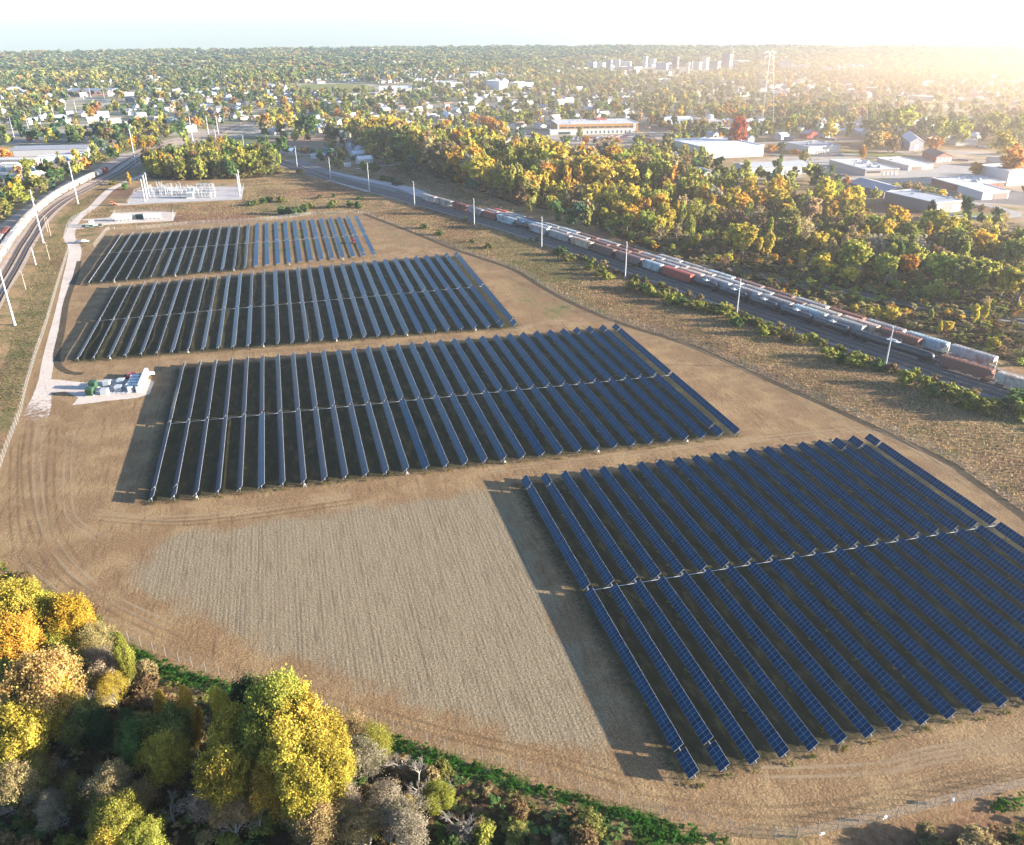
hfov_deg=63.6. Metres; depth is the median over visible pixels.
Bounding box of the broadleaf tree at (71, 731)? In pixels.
[54,696,107,750]
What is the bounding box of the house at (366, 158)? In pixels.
[355,155,372,164]
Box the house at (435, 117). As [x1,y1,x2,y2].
[428,114,439,120]
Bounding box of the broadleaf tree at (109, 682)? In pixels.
[90,670,132,711]
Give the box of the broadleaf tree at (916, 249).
[904,242,929,270]
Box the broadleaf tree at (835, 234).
[825,229,842,242]
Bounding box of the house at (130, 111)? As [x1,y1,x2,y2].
[126,108,134,114]
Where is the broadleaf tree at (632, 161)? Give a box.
[617,156,644,185]
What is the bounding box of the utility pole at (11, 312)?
[0,271,16,324]
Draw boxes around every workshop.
[0,157,39,165]
[37,152,89,162]
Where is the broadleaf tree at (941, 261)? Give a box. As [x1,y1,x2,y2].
[926,251,960,292]
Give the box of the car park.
[562,135,655,141]
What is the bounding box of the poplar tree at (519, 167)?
[515,162,522,191]
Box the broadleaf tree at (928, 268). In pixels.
[920,254,936,283]
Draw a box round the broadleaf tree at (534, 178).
[516,170,542,187]
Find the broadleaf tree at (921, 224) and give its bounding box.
[917,215,925,231]
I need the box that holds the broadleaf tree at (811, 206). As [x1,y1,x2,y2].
[800,196,822,221]
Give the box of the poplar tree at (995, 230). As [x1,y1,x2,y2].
[989,225,999,243]
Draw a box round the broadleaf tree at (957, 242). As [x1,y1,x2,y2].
[947,233,976,255]
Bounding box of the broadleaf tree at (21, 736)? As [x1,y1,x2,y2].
[0,695,57,769]
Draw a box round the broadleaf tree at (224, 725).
[205,696,246,755]
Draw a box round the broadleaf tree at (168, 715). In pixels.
[138,696,197,750]
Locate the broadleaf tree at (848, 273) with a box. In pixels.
[839,266,859,287]
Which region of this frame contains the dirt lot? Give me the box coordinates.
[568,146,629,150]
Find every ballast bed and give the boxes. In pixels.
[0,125,238,308]
[280,159,1023,402]
[684,257,1023,323]
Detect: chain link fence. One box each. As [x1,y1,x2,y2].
[0,243,69,464]
[94,210,362,246]
[126,632,1022,838]
[127,183,243,204]
[368,211,1023,508]
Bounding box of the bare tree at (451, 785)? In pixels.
[424,778,454,813]
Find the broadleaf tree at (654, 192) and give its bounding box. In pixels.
[643,189,667,207]
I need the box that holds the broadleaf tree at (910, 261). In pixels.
[898,254,920,278]
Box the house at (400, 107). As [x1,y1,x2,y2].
[397,105,405,109]
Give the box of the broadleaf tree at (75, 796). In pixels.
[54,770,93,814]
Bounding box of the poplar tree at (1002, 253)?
[997,243,1007,263]
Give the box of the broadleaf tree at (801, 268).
[797,261,806,270]
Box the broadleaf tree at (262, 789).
[245,759,285,824]
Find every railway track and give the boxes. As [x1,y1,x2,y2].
[0,110,281,306]
[0,119,255,286]
[0,140,175,263]
[278,162,1007,397]
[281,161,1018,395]
[282,160,1010,389]
[395,191,996,379]
[687,258,1023,321]
[873,332,1017,375]
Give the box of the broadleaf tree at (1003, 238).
[986,222,1013,247]
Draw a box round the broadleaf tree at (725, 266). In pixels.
[720,258,729,272]
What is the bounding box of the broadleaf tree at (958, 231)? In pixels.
[949,227,968,238]
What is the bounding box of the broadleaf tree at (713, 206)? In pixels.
[710,203,724,210]
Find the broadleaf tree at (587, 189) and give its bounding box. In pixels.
[579,183,602,198]
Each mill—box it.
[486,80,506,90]
[510,81,533,90]
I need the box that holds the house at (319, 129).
[315,125,324,132]
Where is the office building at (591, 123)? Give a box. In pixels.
[551,118,637,132]
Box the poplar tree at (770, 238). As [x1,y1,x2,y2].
[764,228,775,259]
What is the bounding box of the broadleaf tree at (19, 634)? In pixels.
[0,607,49,668]
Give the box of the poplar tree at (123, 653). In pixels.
[111,630,136,693]
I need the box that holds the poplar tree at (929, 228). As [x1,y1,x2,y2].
[924,221,933,241]
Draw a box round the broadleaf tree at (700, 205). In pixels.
[687,198,706,226]
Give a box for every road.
[25,173,146,417]
[65,99,118,112]
[279,162,368,191]
[330,171,430,196]
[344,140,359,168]
[519,130,650,144]
[640,129,758,135]
[761,140,861,143]
[763,152,931,181]
[807,154,857,160]
[944,150,999,156]
[961,202,1021,217]
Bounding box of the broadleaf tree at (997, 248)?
[991,242,1010,261]
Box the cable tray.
[95,386,125,394]
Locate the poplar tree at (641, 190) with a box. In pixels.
[638,187,644,198]
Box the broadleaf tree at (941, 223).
[923,212,960,243]
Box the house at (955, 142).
[950,139,977,145]
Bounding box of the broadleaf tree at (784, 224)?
[776,217,801,242]
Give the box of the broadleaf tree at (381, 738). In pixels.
[355,716,397,759]
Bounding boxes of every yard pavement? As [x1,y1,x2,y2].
[0,164,60,179]
[1,139,88,142]
[809,156,973,178]
[911,187,1023,204]
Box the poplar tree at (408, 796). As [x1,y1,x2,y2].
[406,795,416,816]
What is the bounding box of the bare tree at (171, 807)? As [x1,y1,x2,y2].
[160,789,186,823]
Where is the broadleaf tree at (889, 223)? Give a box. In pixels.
[869,219,899,235]
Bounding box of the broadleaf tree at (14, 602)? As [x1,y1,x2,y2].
[0,572,43,620]
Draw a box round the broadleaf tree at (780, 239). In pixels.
[773,229,785,247]
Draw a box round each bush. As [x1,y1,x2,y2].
[0,794,21,807]
[0,828,16,844]
[9,570,31,582]
[15,833,40,844]
[17,796,43,820]
[53,833,86,844]
[67,798,85,823]
[73,774,94,788]
[78,786,102,820]
[83,749,105,776]
[83,804,98,828]
[88,602,98,615]
[89,679,102,691]
[92,614,108,631]
[100,693,120,709]
[121,182,127,189]
[123,685,161,711]
[126,172,130,182]
[129,672,161,697]
[132,658,158,683]
[141,778,176,804]
[142,805,173,829]
[149,692,177,706]
[164,767,191,799]
[188,728,209,758]
[194,827,217,844]
[213,826,241,844]
[244,800,276,839]
[245,201,254,205]
[258,197,267,203]
[265,196,272,202]
[276,196,287,202]
[277,206,284,214]
[281,207,292,215]
[292,206,302,215]
[300,204,308,212]
[307,201,314,208]
[326,202,333,207]
[329,199,336,207]
[346,200,353,206]
[347,775,367,798]
[348,825,379,844]
[352,201,361,208]
[353,782,381,806]
[356,759,375,779]
[379,175,386,180]
[386,176,394,181]
[389,771,413,791]
[391,180,405,184]
[416,763,439,790]
[420,223,427,228]
[431,756,456,780]
[435,229,443,234]
[435,826,469,844]
[445,821,472,843]
[471,818,495,844]
[483,242,492,248]
[502,819,535,844]
[506,795,530,820]
[551,245,568,256]
[563,252,576,261]
[566,820,598,844]
[570,805,610,841]
[580,255,587,260]
[584,263,593,270]
[586,257,595,264]
[593,264,606,275]
[598,259,608,266]
[600,271,615,279]
[624,278,639,289]
[629,274,638,278]
[638,283,647,290]
[642,284,656,296]
[656,281,667,287]
[656,288,670,297]
[664,291,682,302]
[671,296,689,306]
[684,290,692,297]
[687,300,698,309]
[690,300,705,310]
[696,294,704,300]
[704,303,720,313]
[714,301,733,314]
[725,310,740,322]
[730,308,743,314]
[730,316,743,327]
[742,314,753,322]
[747,317,765,325]
[754,324,770,337]
[765,321,772,327]
[768,325,782,335]
[775,321,785,329]
[781,331,793,339]
[786,327,795,334]
[792,333,807,343]
[804,332,819,340]
[815,338,828,346]
[819,346,838,358]
[834,344,846,352]
[834,352,846,362]
[844,350,869,367]
[866,356,874,362]
[867,357,885,371]
[879,363,898,372]
[895,369,915,386]
[909,367,922,376]
[911,819,941,844]
[913,374,935,388]
[921,380,948,396]
[931,374,940,381]
[940,382,959,397]
[945,386,970,406]
[956,824,1000,844]
[960,390,988,409]
[970,387,983,396]
[979,398,1002,415]
[990,397,1004,406]
[1001,387,1023,412]
[1006,403,1015,413]
[1015,401,1023,422]
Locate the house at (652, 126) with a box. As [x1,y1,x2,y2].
[644,123,656,129]
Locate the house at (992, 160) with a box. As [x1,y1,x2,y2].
[985,157,1006,163]
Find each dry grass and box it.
[0,184,111,410]
[75,172,411,232]
[366,206,1023,509]
[381,166,513,212]
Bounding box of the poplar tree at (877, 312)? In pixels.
[874,305,880,317]
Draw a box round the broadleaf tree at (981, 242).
[968,229,1000,258]
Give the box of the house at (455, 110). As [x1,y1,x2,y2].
[452,107,460,112]
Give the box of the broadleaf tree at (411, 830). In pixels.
[379,788,432,844]
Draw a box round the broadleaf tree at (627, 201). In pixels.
[619,197,632,206]
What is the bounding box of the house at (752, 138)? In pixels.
[744,135,754,141]
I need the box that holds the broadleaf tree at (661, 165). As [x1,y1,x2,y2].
[643,158,672,184]
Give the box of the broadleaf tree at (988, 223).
[973,220,992,230]
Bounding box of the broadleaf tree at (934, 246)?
[924,243,944,263]
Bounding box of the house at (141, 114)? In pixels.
[134,112,146,117]
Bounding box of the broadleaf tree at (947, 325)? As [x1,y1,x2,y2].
[943,321,955,329]
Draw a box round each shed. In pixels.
[693,117,725,129]
[715,125,750,131]
[833,128,856,135]
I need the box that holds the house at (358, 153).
[350,150,365,155]
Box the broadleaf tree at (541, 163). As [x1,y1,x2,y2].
[537,158,554,190]
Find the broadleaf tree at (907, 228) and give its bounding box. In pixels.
[897,221,919,238]
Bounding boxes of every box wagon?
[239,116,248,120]
[482,210,498,220]
[491,207,508,212]
[662,265,694,283]
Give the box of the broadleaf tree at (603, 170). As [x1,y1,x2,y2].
[587,157,619,184]
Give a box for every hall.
[379,86,411,93]
[435,81,461,86]
[593,117,606,119]
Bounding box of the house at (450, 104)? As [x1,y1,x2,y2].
[443,102,453,107]
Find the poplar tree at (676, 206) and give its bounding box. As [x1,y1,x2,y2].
[673,200,679,216]
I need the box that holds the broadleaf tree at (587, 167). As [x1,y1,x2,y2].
[580,159,597,185]
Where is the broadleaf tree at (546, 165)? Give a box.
[539,162,561,183]
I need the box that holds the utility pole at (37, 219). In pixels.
[30,190,43,242]
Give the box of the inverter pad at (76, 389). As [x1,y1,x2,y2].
[43,378,153,404]
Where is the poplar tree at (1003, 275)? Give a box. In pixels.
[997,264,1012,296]
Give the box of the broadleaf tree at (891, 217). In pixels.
[883,213,906,225]
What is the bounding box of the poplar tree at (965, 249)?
[960,240,970,256]
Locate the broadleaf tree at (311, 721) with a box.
[292,701,348,753]
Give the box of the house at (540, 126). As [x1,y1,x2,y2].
[535,123,546,128]
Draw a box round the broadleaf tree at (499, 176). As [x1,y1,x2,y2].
[492,170,516,192]
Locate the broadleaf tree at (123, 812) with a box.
[85,787,147,842]
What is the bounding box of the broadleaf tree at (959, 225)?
[946,220,965,234]
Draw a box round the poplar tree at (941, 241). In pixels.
[937,234,943,247]
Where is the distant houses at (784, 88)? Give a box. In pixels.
[0,57,1023,109]
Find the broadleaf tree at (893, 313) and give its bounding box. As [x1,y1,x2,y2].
[885,307,900,323]
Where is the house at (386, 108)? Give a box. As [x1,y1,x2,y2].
[381,107,390,111]
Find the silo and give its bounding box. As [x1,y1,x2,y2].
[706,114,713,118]
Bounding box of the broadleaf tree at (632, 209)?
[622,204,640,223]
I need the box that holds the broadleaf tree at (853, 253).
[838,239,873,266]
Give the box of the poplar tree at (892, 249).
[888,243,897,256]
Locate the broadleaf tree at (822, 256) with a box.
[810,250,830,269]
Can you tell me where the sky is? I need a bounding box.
[0,0,1023,51]
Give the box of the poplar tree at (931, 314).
[928,309,934,324]
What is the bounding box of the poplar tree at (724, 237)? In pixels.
[722,231,727,245]
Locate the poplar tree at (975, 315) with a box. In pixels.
[970,304,980,322]
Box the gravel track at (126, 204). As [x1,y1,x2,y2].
[112,203,150,204]
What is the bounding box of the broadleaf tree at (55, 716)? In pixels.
[36,670,86,753]
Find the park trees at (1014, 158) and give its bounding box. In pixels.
[0,104,1023,215]
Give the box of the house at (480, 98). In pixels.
[475,96,484,101]
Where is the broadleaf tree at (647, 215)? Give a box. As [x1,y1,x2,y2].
[638,209,655,231]
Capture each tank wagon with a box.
[515,220,528,230]
[692,277,718,292]
[718,285,748,302]
[748,295,779,312]
[778,305,813,323]
[813,316,850,336]
[851,330,935,363]
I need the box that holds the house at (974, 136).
[962,133,978,140]
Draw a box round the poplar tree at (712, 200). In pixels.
[707,193,715,204]
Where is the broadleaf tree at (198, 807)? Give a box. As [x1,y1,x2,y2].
[177,783,214,825]
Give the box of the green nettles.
[130,645,1023,844]
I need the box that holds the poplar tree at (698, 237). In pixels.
[696,234,700,243]
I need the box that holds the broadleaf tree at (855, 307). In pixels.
[850,304,858,312]
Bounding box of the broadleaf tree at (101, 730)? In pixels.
[77,705,116,764]
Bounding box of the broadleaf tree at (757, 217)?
[745,206,767,226]
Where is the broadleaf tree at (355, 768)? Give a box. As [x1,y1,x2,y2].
[325,734,356,785]
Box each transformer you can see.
[84,386,94,396]
[87,380,98,389]
[135,214,143,218]
[185,191,194,198]
[187,186,194,191]
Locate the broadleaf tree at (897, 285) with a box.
[891,280,903,292]
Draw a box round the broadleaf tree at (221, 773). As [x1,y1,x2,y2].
[190,731,253,817]
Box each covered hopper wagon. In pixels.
[0,227,9,236]
[0,233,3,242]
[0,237,11,250]
[0,245,6,257]
[4,231,16,242]
[10,225,21,235]
[15,219,26,231]
[20,213,31,223]
[26,208,36,219]
[32,203,42,213]
[38,198,48,208]
[44,194,53,204]
[50,189,60,199]
[58,185,67,194]
[65,180,78,190]
[75,175,87,185]
[84,172,95,180]
[93,169,102,176]
[421,193,436,202]
[436,197,453,207]
[452,202,469,212]
[467,206,483,216]
[482,207,499,212]
[496,214,516,225]
[498,212,516,217]
[507,212,525,217]
[515,216,534,223]
[525,216,542,222]
[529,223,548,236]
[532,221,551,228]
[541,222,560,227]
[548,229,571,243]
[550,227,570,233]
[560,227,580,233]
[568,232,590,239]
[571,236,593,250]
[578,232,599,239]
[588,238,610,245]
[592,243,616,257]
[598,238,620,245]
[609,245,632,252]
[615,250,644,266]
[619,245,642,252]
[630,251,655,260]
[641,252,665,260]
[642,259,663,273]
[653,259,679,267]
[658,254,682,261]
[664,259,690,267]
[677,267,705,278]
[681,261,708,270]
[688,267,716,276]
[703,275,732,287]
[707,269,735,278]
[714,275,744,285]
[730,284,762,297]
[734,278,764,288]
[743,284,774,295]
[760,293,794,307]
[763,287,795,297]
[773,293,806,305]
[792,304,828,320]
[794,297,829,308]
[806,304,842,318]
[827,315,866,333]
[829,307,866,319]
[841,315,880,334]
[865,318,906,332]
[879,327,922,347]
[906,330,949,353]
[938,354,995,381]
[949,344,998,367]
[994,371,1023,389]
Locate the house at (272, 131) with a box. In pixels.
[268,127,278,134]
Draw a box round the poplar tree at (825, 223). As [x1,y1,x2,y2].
[822,217,828,230]
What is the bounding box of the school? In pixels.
[67,88,115,95]
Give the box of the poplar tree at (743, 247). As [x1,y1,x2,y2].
[740,229,749,258]
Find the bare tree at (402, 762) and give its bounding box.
[383,753,412,771]
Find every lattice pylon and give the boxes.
[749,51,775,128]
[845,77,867,130]
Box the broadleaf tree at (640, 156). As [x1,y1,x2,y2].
[632,152,644,185]
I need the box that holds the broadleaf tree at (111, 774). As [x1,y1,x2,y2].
[76,753,135,809]
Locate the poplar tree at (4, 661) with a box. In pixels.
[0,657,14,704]
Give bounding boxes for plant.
[470,71,486,73]
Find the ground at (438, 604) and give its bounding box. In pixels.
[0,42,1023,844]
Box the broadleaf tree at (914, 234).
[908,228,927,242]
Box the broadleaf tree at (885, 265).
[874,252,898,285]
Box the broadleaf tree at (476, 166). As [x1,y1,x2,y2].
[461,153,493,190]
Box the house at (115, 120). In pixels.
[110,118,120,123]
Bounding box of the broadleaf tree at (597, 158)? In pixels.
[580,155,609,181]
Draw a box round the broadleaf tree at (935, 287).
[920,279,945,301]
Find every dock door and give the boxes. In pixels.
[912,166,921,169]
[950,204,959,211]
[993,193,1007,198]
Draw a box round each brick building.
[922,147,952,161]
[931,175,1004,191]
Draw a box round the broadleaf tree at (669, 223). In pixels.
[662,218,673,235]
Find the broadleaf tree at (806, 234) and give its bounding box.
[797,216,817,246]
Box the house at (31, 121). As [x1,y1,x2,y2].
[27,117,40,123]
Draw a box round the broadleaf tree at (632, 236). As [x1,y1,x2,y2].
[628,231,635,239]
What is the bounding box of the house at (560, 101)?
[556,99,565,104]
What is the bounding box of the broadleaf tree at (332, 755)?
[290,732,356,810]
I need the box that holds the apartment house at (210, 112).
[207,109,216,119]
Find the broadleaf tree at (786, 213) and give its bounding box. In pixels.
[773,206,800,230]
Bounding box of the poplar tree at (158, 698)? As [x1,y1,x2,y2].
[147,687,166,713]
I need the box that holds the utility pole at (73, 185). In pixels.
[68,161,78,203]
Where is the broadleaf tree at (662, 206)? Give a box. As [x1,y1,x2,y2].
[656,201,669,214]
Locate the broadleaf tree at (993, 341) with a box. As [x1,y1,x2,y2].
[985,337,1000,351]
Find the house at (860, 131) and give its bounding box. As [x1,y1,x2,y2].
[854,128,866,134]
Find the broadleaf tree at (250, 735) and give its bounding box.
[233,695,286,776]
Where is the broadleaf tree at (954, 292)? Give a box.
[949,288,959,298]
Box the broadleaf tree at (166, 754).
[132,727,195,790]
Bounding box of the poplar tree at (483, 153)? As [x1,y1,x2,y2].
[479,149,487,180]
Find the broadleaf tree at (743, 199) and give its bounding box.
[734,192,752,216]
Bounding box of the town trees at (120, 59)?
[0,43,1023,73]
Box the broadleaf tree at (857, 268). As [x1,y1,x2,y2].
[845,264,864,282]
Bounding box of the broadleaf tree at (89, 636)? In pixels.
[73,619,115,666]
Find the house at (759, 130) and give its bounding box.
[757,129,768,134]
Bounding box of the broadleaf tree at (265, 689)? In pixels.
[232,663,312,750]
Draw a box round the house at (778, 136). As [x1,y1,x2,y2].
[775,132,788,139]
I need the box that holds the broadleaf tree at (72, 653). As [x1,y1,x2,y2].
[65,646,94,693]
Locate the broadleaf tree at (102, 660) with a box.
[80,643,119,689]
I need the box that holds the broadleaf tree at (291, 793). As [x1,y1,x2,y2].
[275,751,346,825]
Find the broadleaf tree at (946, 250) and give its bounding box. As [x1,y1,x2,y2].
[932,248,953,255]
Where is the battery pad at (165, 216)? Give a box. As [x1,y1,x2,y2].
[68,212,175,228]
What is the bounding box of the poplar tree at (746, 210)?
[743,206,749,219]
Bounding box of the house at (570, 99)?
[564,97,573,102]
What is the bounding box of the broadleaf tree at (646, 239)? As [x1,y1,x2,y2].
[643,237,650,244]
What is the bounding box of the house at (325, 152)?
[323,147,335,157]
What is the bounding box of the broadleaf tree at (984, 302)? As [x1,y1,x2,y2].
[980,296,991,305]
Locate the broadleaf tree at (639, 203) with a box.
[634,197,645,213]
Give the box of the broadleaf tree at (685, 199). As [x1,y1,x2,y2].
[673,194,693,207]
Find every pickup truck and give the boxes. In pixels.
[123,372,135,378]
[138,371,154,375]
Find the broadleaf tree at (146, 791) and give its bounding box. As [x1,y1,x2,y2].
[122,776,164,816]
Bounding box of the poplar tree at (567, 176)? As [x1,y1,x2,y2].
[562,165,571,193]
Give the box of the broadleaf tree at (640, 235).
[637,231,644,238]
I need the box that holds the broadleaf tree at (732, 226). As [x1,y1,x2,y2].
[728,223,742,241]
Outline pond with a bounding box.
[288,147,317,153]
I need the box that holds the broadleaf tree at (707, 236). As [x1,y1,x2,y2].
[702,230,713,244]
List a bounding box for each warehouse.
[12,144,89,156]
[663,116,702,129]
[673,137,764,157]
[693,166,721,178]
[733,160,807,174]
[785,140,840,154]
[829,158,899,175]
[848,177,904,197]
[877,156,933,169]
[883,189,962,211]
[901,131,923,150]
[957,183,1009,199]
[979,163,1023,185]
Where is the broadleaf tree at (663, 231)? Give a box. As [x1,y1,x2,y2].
[653,225,666,242]
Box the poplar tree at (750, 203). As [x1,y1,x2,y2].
[746,199,753,217]
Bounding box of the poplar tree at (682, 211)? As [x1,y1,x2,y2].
[678,201,687,223]
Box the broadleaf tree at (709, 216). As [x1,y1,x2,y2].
[702,208,718,227]
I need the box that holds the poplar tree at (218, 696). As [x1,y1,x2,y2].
[208,681,233,726]
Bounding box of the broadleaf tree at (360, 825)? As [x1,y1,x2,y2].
[338,799,394,844]
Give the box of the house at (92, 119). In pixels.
[86,116,98,123]
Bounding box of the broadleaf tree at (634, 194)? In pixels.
[623,189,648,203]
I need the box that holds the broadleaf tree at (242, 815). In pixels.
[205,793,260,839]
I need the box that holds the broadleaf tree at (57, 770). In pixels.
[40,751,75,790]
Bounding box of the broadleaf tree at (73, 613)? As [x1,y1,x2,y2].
[40,590,99,660]
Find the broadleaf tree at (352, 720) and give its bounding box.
[331,704,374,745]
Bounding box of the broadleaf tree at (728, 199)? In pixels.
[719,192,739,215]
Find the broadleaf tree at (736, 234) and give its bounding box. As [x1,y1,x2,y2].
[726,222,758,257]
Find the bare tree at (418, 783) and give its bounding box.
[406,756,429,809]
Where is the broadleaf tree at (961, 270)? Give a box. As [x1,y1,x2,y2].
[947,253,991,295]
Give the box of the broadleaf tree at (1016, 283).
[1003,261,1023,306]
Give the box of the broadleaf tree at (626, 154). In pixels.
[609,149,632,159]
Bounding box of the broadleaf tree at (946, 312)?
[943,310,950,318]
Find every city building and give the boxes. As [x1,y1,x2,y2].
[587,62,596,67]
[597,62,605,68]
[606,60,612,69]
[619,66,641,69]
[626,70,639,74]
[642,56,647,66]
[655,63,671,69]
[672,57,679,68]
[686,63,689,72]
[693,62,701,69]
[701,57,709,69]
[709,61,721,71]
[721,54,733,70]
[732,60,748,66]
[778,60,791,69]
[791,65,802,70]
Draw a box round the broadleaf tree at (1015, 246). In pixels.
[1004,237,1023,266]
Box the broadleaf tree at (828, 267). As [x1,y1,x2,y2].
[818,261,838,276]
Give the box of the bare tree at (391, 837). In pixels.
[383,832,398,844]
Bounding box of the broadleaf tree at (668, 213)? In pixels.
[655,208,676,222]
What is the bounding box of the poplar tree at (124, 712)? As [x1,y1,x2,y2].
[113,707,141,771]
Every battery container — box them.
[114,214,130,220]
[143,212,160,219]
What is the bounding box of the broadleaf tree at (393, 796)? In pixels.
[367,773,407,839]
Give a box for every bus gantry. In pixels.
[155,187,169,192]
[165,192,185,195]
[194,191,215,196]
[196,183,212,189]
[197,188,215,194]
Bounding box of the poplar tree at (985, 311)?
[980,302,989,324]
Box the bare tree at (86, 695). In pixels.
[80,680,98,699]
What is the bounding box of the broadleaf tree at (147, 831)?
[116,813,171,844]
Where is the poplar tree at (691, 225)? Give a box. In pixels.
[686,214,695,241]
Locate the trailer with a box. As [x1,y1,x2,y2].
[309,154,324,158]
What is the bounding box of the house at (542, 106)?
[536,104,545,109]
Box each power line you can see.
[0,116,215,266]
[300,151,888,333]
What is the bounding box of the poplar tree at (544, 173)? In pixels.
[540,169,548,196]
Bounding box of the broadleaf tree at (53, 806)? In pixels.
[32,787,75,833]
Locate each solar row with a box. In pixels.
[75,285,118,360]
[89,234,121,283]
[92,282,132,359]
[100,231,133,283]
[107,282,144,358]
[113,232,142,282]
[123,280,157,357]
[126,232,151,278]
[137,230,162,279]
[139,279,169,353]
[148,362,184,501]
[149,229,172,277]
[155,278,181,354]
[161,228,182,275]
[170,277,193,351]
[171,361,200,498]
[173,228,191,276]
[186,227,201,274]
[186,276,205,352]
[193,359,216,499]
[197,226,211,273]
[201,275,217,350]
[209,226,220,270]
[215,357,232,493]
[216,274,229,348]
[220,225,230,271]
[231,272,241,346]
[232,224,239,270]
[237,356,248,491]
[243,223,249,268]
[246,271,252,346]
[254,223,258,265]
[258,355,264,487]
[261,270,264,346]
[265,222,268,267]
[273,269,279,345]
[274,222,279,266]
[275,354,284,486]
[283,221,290,264]
[285,267,294,342]
[291,352,305,485]
[292,220,301,261]
[296,267,308,342]
[301,220,312,260]
[306,350,326,480]
[307,266,322,340]
[310,219,323,259]
[318,265,337,341]
[319,218,333,260]
[321,349,347,479]
[328,218,344,259]
[329,264,351,338]
[336,348,367,477]
[337,217,354,258]
[340,262,365,336]
[346,216,365,255]
[351,262,380,335]
[351,346,388,475]
[354,216,375,254]
[362,260,394,334]
[365,346,408,475]
[372,260,408,334]
[380,344,428,471]
[383,258,422,333]
[393,257,435,333]
[394,343,447,467]
[404,257,449,330]
[409,341,467,466]
[414,256,463,331]
[423,340,486,464]
[424,255,476,329]
[434,254,489,329]
[437,339,506,462]
[444,253,503,326]
[451,338,525,458]
[454,252,516,325]
[465,337,544,457]
[479,335,562,454]
[493,334,581,453]
[506,333,599,452]
[520,332,617,449]
[521,475,698,779]
[533,331,635,447]
[541,472,729,772]
[547,329,653,445]
[560,328,670,441]
[560,470,759,765]
[573,327,688,441]
[580,468,789,758]
[586,326,705,439]
[599,325,722,437]
[599,465,817,751]
[612,323,739,435]
[618,463,846,745]
[637,461,874,738]
[655,458,902,732]
[673,457,929,726]
[691,454,956,719]
[710,452,982,713]
[728,450,1007,708]
[745,448,1023,700]
[763,446,1023,673]
[780,443,1023,648]
[797,441,1023,625]
[814,439,1023,604]
[831,437,1023,584]
[848,435,1023,565]
[864,433,1023,547]
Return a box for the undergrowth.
[0,140,1023,844]
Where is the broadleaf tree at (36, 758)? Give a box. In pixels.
[4,751,56,806]
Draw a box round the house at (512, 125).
[510,123,515,128]
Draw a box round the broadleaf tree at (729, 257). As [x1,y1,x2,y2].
[723,253,732,262]
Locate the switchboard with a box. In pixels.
[137,368,147,390]
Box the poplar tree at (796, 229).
[791,223,801,252]
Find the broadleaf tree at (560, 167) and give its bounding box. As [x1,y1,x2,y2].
[554,159,577,180]
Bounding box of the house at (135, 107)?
[132,104,139,109]
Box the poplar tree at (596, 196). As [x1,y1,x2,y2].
[592,186,599,203]
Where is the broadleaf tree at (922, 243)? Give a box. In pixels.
[910,234,930,254]
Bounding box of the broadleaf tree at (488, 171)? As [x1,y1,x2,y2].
[482,163,495,194]
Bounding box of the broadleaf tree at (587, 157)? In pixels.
[578,156,593,184]
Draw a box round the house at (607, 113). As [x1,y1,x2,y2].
[598,111,609,116]
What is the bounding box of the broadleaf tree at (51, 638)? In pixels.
[36,618,82,653]
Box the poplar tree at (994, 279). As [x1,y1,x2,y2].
[990,266,1002,294]
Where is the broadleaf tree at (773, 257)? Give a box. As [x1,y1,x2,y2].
[769,253,778,263]
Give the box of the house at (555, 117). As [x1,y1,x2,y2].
[550,114,560,120]
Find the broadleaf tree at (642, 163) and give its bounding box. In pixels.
[636,156,651,181]
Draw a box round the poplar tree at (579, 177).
[575,165,584,184]
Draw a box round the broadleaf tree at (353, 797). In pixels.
[335,781,364,817]
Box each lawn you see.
[99,104,133,110]
[263,134,344,148]
[842,151,904,156]
[949,210,993,220]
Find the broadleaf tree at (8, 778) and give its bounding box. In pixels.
[0,758,42,817]
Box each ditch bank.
[53,261,83,374]
[362,214,1023,520]
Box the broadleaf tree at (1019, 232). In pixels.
[1013,227,1023,239]
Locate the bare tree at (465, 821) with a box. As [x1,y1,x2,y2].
[439,811,475,833]
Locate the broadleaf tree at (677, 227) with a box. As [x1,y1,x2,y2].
[673,223,682,237]
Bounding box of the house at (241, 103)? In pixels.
[235,101,244,105]
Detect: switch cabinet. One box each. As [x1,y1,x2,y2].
[99,387,109,394]
[102,379,111,386]
[113,384,123,391]
[116,377,125,384]
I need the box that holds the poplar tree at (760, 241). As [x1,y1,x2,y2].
[757,237,763,253]
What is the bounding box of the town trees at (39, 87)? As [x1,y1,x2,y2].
[0,62,1023,118]
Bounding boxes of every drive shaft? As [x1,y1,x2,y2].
[100,286,480,320]
[113,235,357,252]
[171,375,668,423]
[594,525,994,589]
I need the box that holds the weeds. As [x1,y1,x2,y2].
[77,219,1023,788]
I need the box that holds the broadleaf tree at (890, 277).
[886,273,897,285]
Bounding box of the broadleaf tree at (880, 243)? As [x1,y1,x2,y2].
[869,233,891,259]
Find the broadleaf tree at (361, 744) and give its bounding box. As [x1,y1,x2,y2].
[349,731,391,780]
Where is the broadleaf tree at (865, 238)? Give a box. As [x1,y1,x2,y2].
[856,231,872,242]
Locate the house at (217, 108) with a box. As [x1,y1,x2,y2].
[214,105,222,110]
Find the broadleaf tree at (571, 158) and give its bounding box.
[559,155,576,163]
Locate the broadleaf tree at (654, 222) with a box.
[646,215,666,238]
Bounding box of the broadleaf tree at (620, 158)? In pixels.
[611,155,640,187]
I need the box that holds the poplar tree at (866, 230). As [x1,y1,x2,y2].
[861,226,869,238]
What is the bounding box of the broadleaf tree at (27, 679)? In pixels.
[0,642,88,745]
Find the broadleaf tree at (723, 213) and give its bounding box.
[714,206,730,230]
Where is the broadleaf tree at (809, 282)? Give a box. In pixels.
[805,277,816,290]
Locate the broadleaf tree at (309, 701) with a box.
[257,675,328,747]

